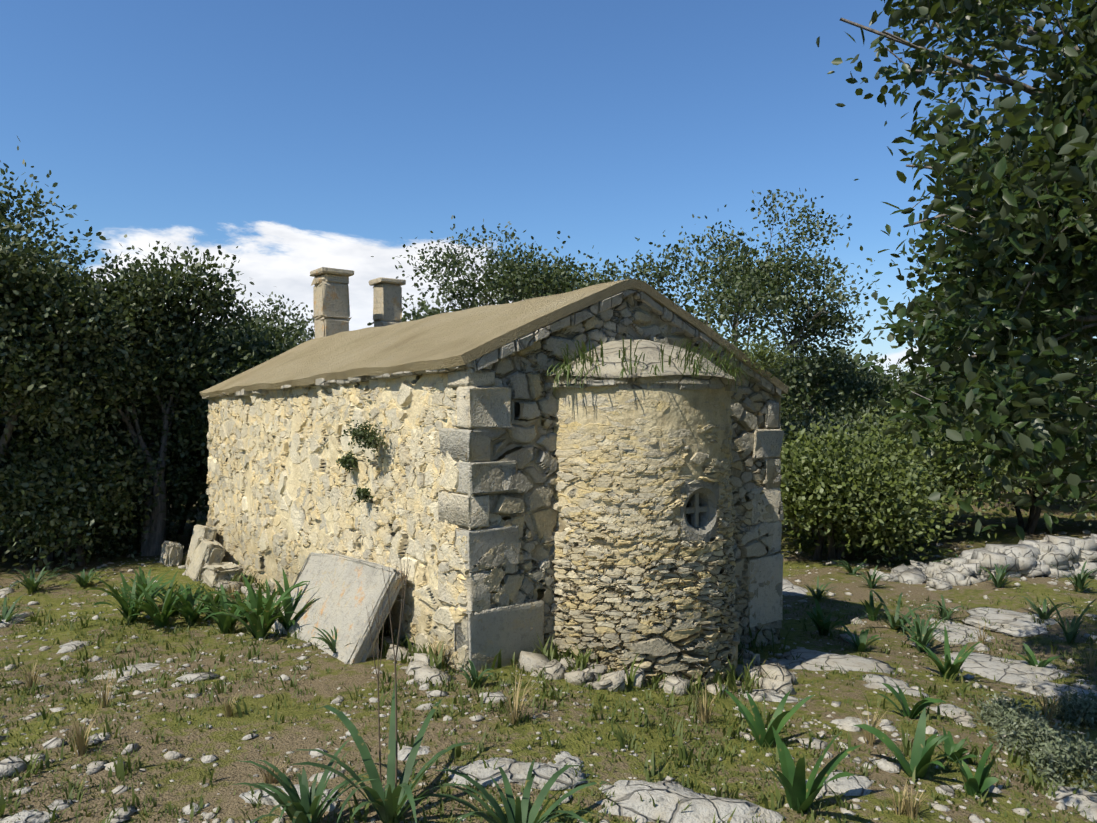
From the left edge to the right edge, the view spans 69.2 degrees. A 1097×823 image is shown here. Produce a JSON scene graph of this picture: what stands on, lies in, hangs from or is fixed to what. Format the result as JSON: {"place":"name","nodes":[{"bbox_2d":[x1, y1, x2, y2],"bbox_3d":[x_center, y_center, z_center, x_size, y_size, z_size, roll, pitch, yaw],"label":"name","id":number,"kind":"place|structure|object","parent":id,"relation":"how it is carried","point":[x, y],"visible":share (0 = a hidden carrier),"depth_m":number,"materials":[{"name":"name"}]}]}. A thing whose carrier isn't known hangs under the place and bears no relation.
{"place":"outdoors","nodes":[
{"label":"outdoors","id":0,"kind":"place"},
{"bbox_2d":[1,231,79,298],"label":"tree","id":1,"kind":"object","parent":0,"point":[78,270],"depth_m":10.19,"materials":[{"name":"green plant"}]},
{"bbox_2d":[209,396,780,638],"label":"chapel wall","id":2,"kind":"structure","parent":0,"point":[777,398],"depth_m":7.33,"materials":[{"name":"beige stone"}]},
{"bbox_2d":[0,478,1096,822],"bbox_3d":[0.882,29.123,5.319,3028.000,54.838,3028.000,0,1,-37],"label":"ground","id":3,"kind":"structure","parent":0,"point":[224,736],"depth_m":4.85,"materials":[{"name":"green plant"}]},
{"bbox_2d":[0,380,40,467],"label":"tree","id":4,"kind":"object","parent":3,"relation":"on","point":[1,423],"visible":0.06,"depth_m":12.39,"materials":[{"name":"green plant"}]},
{"bbox_2d":[0,136,154,560],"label":"tree","id":5,"kind":"object","parent":3,"relation":"on","point":[57,293],"depth_m":10.13,"materials":[{"name":"green plant"}]},
{"bbox_2d":[0,380,170,509],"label":"tree","id":6,"kind":"object","parent":3,"relation":"on","point":[17,432],"visible":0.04,"depth_m":12.62,"materials":[{"name":"green plant"}]},
{"bbox_2d":[0,410,189,576],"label":"shrub","id":7,"kind":"object","parent":3,"relation":"on","point":[33,490],"depth_m":10.42,"materials":[{"name":"green plant"}]},
{"bbox_2d":[17,390,208,554],"bbox_3d":[-6.354,0.879,13.273,4.780,3.432,4.138,0,0,-7],"label":"shrub","id":8,"kind":"object","parent":3,"relation":"on","point":[170,523],"depth_m":12.10,"materials":[{"name":"green plant"}]},
{"bbox_2d":[3,234,285,555],"bbox_3d":[-5.753,-0.154,11.720,3.700,4.852,3.985,0,1,-37],"label":"tree","id":9,"kind":"object","parent":3,"relation":"on","point":[164,347],"depth_m":11.54,"materials":[{"name":"green plant"}]},
{"bbox_2d":[110,403,208,542],"bbox_3d":[-5.225,0.996,13.318,4.010,3.312,4.111,0,1,-37],"label":"shrub","id":10,"kind":"object","parent":3,"relation":"on","point":[186,467],"depth_m":11.81,"materials":[{"name":"green plant"}]},
{"bbox_2d":[159,541,183,566],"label":"stone block","id":11,"kind":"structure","parent":3,"relation":"on","point":[171,553],"depth_m":10.24,"materials":[{"name":"stone"}]},
{"bbox_2d":[185,524,216,568],"bbox_3d":[-4.429,1.750,10.119,0.304,0.619,0.494,0,1,-37],"label":"leaning slab","id":12,"kind":"object","parent":3,"relation":"on","point":[206,532],"depth_m":10.07,"materials":[{"name":"stone"}]},
{"bbox_2d":[83,565,320,639],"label":"wall plants","id":13,"kind":"object","parent":3,"relation":"on","point":[260,613],"depth_m":7.13,"materials":[{"name":"green plant"}]},
{"bbox_2d":[185,536,225,580],"bbox_3d":[-4.150,1.812,9.616,0.387,0.542,0.580,0,1,-37],"label":"leaning slab","id":14,"kind":"object","parent":3,"relation":"on","point":[208,551],"depth_m":9.46,"materials":[{"name":"stone"}]},
{"bbox_2d":[200,562,243,587],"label":"stone block","id":15,"kind":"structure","parent":3,"relation":"on","point":[212,573],"depth_m":8.94,"materials":[{"name":"stone"}]},
{"bbox_2d":[147,305,311,472],"bbox_3d":[-4.573,-0.006,12.671,3.719,3.568,3.497,0,1,43],"label":"tree","id":16,"kind":"object","parent":3,"relation":"on","point":[269,351],"visible":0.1,"depth_m":11.89,"materials":[{"name":"green plant"}]},
{"bbox_2d":[180,286,314,351],"bbox_3d":[-6.163,-0.138,16.502,5.399,5.134,5.622,0,1,-37],"label":"tree","id":17,"kind":"object","parent":3,"relation":"on","point":[289,327],"depth_m":16.54,"materials":[{"name":"green plant"}]},
{"bbox_2d":[271,552,407,664],"bbox_3d":[-1.748,1.565,6.466,0.499,0.823,1.734,0,1,-37],"label":"leaning slab","id":18,"kind":"object","parent":3,"relation":"on","point":[347,591],"depth_m":6.16,"materials":[{"name":"stone"}]},
{"bbox_2d":[366,555,410,787],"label":"dry flower stalks","id":19,"kind":"object","parent":3,"relation":"on","point":[396,760],"visible":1,"depth_m":3.58,"materials":[{"name":"brown plant"}]},
{"bbox_2d":[367,297,461,325],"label":"tree","id":20,"kind":"object","parent":3,"relation":"on","point":[424,307],"depth_m":28.51,"materials":[{"name":"green plant"}]},
{"bbox_2d":[178,565,805,701],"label":"rubble stones","id":21,"kind":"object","parent":3,"relation":"on","point":[782,679],"depth_m":5.38,"materials":[{"name":"grey stone"}]},
{"bbox_2d":[206,293,782,671],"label":"chapel wall","id":22,"kind":"structure","parent":3,"relation":"on","point":[281,489],"depth_m":6.40,"materials":[{"name":"beige stone"}]},
{"bbox_2d":[336,450,357,473],"bbox_3d":[-1.709,0.430,6.791,0.208,0.193,0.217,0,0,-8],"label":"wall plant","id":23,"kind":"object","parent":22,"relation":"attached to","point":[347,461],"visible":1,"depth_m":6.76,"materials":[{"name":"green plant"}]},
{"bbox_2d":[338,413,385,461],"bbox_3d":[-1.450,0.205,6.302,0.410,0.389,0.350,0,0,9],"label":"wall plant","id":24,"kind":"object","parent":22,"relation":"attached to","point":[367,437],"visible":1,"depth_m":6.25,"materials":[{"name":"green plant"}]},
{"bbox_2d":[353,486,373,502],"bbox_3d":[-1.516,0.683,6.547,0.146,0.136,0.146,0,0,20],"label":"wall plant","id":25,"kind":"object","parent":22,"relation":"attached to","point":[362,493],"visible":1,"depth_m":6.53,"materials":[{"name":"green plant"}]},
{"bbox_2d":[202,288,781,398],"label":"chapel eave stones","id":26,"kind":"object","parent":22,"relation":"on","point":[665,314],"visible":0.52,"depth_m":6.16,"materials":[{"name":"beige stone"}]},
{"bbox_2d":[199,278,788,397],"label":"roof","id":27,"kind":"structure","parent":22,"relation":"on","point":[449,339],"depth_m":6.86,"materials":[{"name":"beige concrete"}]},
{"bbox_2d":[310,267,405,337],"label":"chapel bell pillars","id":28,"kind":"structure","parent":27,"relation":"on","point":[331,316],"depth_m":11.38,"materials":[{"name":"beige stone"}]},
{"bbox_2d":[438,370,783,672],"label":"corner quoins","id":29,"kind":"object","parent":22,"relation":"attached to","point":[507,632],"visible":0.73,"depth_m":5.44,"materials":[{"name":"grey stone"}]},
{"bbox_2d":[371,215,651,321],"bbox_3d":[-0.388,-0.871,16.596,6.011,7.127,6.696,0,0,31],"label":"tree","id":30,"kind":"object","parent":3,"relation":"on","point":[525,285],"depth_m":15.86,"materials":[{"name":"green plant"}]},
{"bbox_2d":[0,579,1096,822],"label":"rock outcrops","id":31,"kind":"object","parent":3,"relation":"on","point":[626,799],"visible":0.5,"depth_m":3.96,"materials":[{"name":"stone"}]},
{"bbox_2d":[0,553,1096,822],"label":"leafy plants","id":32,"kind":"object","parent":3,"relation":"on","point":[306,807],"visible":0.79,"depth_m":3.43,"materials":[{"name":"green plant"}]},
{"bbox_2d":[0,560,1096,822],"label":"grass tufts","id":33,"kind":"object","parent":3,"relation":"on","point":[582,660],"visible":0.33,"depth_m":4.68,"materials":[{"name":"green plant"}]},
{"bbox_2d":[0,520,1096,822],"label":"ground pebbles","id":34,"kind":"object","parent":3,"relation":"on","point":[8,770],"visible":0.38,"depth_m":4.56,"materials":[{"name":"stone"}]},
{"bbox_2d":[16,553,1096,819],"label":"dry grass clumps","id":35,"kind":"object","parent":3,"relation":"on","point":[912,809],"visible":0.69,"depth_m":4.54,"materials":[{"name":"brown"}]},
{"bbox_2d":[550,383,739,686],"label":"apse wall","id":36,"kind":"structure","parent":3,"relation":"on","point":[634,574],"depth_m":5.51,"materials":[{"name":"beige stone"}]},
{"bbox_2d":[544,339,737,385],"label":"apse roof","id":37,"kind":"structure","parent":36,"relation":"on","point":[611,368],"depth_m":5.58,"materials":[{"name":"grey stone"}]},
{"bbox_2d":[546,380,736,390],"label":"apse cornice","id":38,"kind":"structure","parent":36,"relation":"attached to","point":[598,383],"depth_m":5.46,"materials":[{"name":"beige stone"}]},
{"bbox_2d":[547,338,757,398],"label":"hanging grass","id":39,"kind":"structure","parent":36,"relation":"on","point":[563,367],"depth_m":5.56,"materials":[{"name":"green plant"}]},
{"bbox_2d":[680,480,718,542],"bbox_3d":[1.013,0.697,5.662,0.366,0.440,0.233,0,1,-37],"label":"window","id":40,"kind":"structure","parent":36,"relation":"in","point":[698,515],"depth_m":5.62,"materials":[{"name":"grey stone"}]},
{"bbox_2d":[609,179,894,423],"bbox_3d":[3.652,-0.944,15.275,6.296,6.967,5.420,0,1,-37],"label":"tree","id":41,"kind":"object","parent":3,"relation":"on","point":[745,280],"depth_m":14.83,"materials":[{"name":"green plant"}]},
{"bbox_2d":[781,402,807,418],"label":"tree","id":42,"kind":"object","parent":3,"relation":"on","point":[788,409],"depth_m":21.71,"materials":[{"name":"green plant"}]},
{"bbox_2d":[765,339,897,428],"bbox_3d":[6.504,0.386,18.515,4.254,4.357,4.395,0,0,12],"label":"tree","id":43,"kind":"object","parent":3,"relation":"on","point":[846,367],"depth_m":17.28,"materials":[{"name":"green plant"}]},
{"bbox_2d":[769,343,905,408],"bbox_3d":[8.976,0.174,26.906,6.234,5.119,7.209,0,1,-37],"label":"tree","id":44,"kind":"object","parent":3,"relation":"on","point":[874,357],"depth_m":26.44,"materials":[{"name":"green plant"}]},
{"bbox_2d":[781,391,946,547],"bbox_3d":[5.084,1.025,14.284,4.627,2.814,4.171,0,1,-37],"label":"shrub","id":45,"kind":"object","parent":3,"relation":"on","point":[804,422],"depth_m":13.99,"materials":[{"name":"green plant"}]},
{"bbox_2d":[781,347,973,514],"bbox_3d":[6.721,0.425,15.970,4.842,3.944,5.139,0,0,-8],"label":"tree","id":46,"kind":"object","parent":3,"relation":"on","point":[852,395],"visible":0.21,"depth_m":15.78,"materials":[{"name":"green plant"}]},
{"bbox_2d":[780,407,994,565],"bbox_3d":[4.318,1.253,12.241,3.934,2.642,4.339,0,1,-37],"label":"shrub","id":47,"kind":"object","parent":3,"relation":"on","point":[875,488],"depth_m":11.34,"materials":[{"name":"green plant"}]},
{"bbox_2d":[724,590,1063,812],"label":"leafy plants","id":48,"kind":"object","parent":3,"relation":"on","point":[801,793],"visible":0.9,"depth_m":4.16,"materials":[{"name":"green plant"}]},
{"bbox_2d":[783,391,1048,548],"bbox_3d":[6.058,1.218,13.463,4.165,3.581,4.299,0,1,-37],"label":"shrub","id":49,"kind":"object","parent":3,"relation":"on","point":[940,462],"depth_m":12.80,"materials":[{"name":"green plant"}]},
{"bbox_2d":[867,560,970,590],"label":"rocks","id":50,"kind":"object","parent":3,"relation":"on","point":[914,572],"visible":0.42,"depth_m":10.21,"materials":[{"name":"grey stone"}]},
{"bbox_2d":[816,0,1096,540],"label":"tree","id":51,"kind":"object","parent":3,"relation":"on","point":[1010,382],"depth_m":3.58,"materials":[{"name":"green plant"}]},
{"bbox_2d":[904,370,1095,506],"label":"shrub","id":52,"kind":"object","parent":3,"relation":"on","point":[1006,504],"depth_m":19.13,"materials":[{"name":"green plant"}]},
{"bbox_2d":[967,691,1050,736],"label":"cushion shrub leaves","id":53,"kind":"object","parent":3,"relation":"on","point":[1002,706],"visible":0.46,"depth_m":5.09,"materials":[{"name":"green plant"}]},
{"bbox_2d":[925,534,1096,585],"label":"dry stone wall","id":54,"kind":"structure","parent":3,"relation":"on","point":[1063,554],"depth_m":10.10,"materials":[{"name":"grey stone"}]},
{"bbox_2d":[946,384,1096,533],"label":"shrub","id":55,"kind":"object","parent":3,"relation":"on","point":[1064,498],"depth_m":13.97,"materials":[{"name":"green plant"}]},
{"bbox_2d":[976,703,1084,777],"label":"cushion shrub leaves","id":56,"kind":"object","parent":3,"relation":"on","point":[1030,725],"visible":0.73,"depth_m":4.55,"materials":[{"name":"green plant"}]},
{"bbox_2d":[1020,724,1096,791],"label":"cushion shrub leaves","id":57,"kind":"object","parent":3,"relation":"on","point":[1048,753],"visible":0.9,"depth_m":4.23,"materials":[{"name":"green plant"}]},
{"bbox_2d":[1038,686,1096,729],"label":"cushion shrub leaves","id":58,"kind":"object","parent":3,"relation":"on","point":[1079,706],"visible":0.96,"depth_m":5.32,"materials":[{"name":"green plant"}]},
{"bbox_2d":[1066,358,1096,407],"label":"tree","id":59,"kind":"object","parent":3,"relation":"on","point":[1082,375],"visible":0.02,"depth_m":18.97,"materials":[{"name":"green plant"}]},
{"bbox_2d":[1075,382,1096,414],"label":"tree","id":60,"kind":"object","parent":3,"relation":"on","point":[1094,397],"depth_m":14.63,"materials":[{"name":"green plant"}]},
{"bbox_2d":[0,0,1096,379],"label":"sky","id":61,"kind":"structure","parent":0,"point":[302,137],"materials":[{"name":"blue"}]},
{"bbox_2d":[481,264,677,304],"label":"tree","id":62,"kind":"object","parent":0,"point":[558,279],"depth_m":19.94,"materials":[{"name":"green plant"}]},
{"bbox_2d":[738,331,796,379],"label":"wall plant leaves","id":63,"kind":"object","parent":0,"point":[759,354],"visible":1,"depth_m":6.85,"materials":[{"name":"green plant"}]}
]}

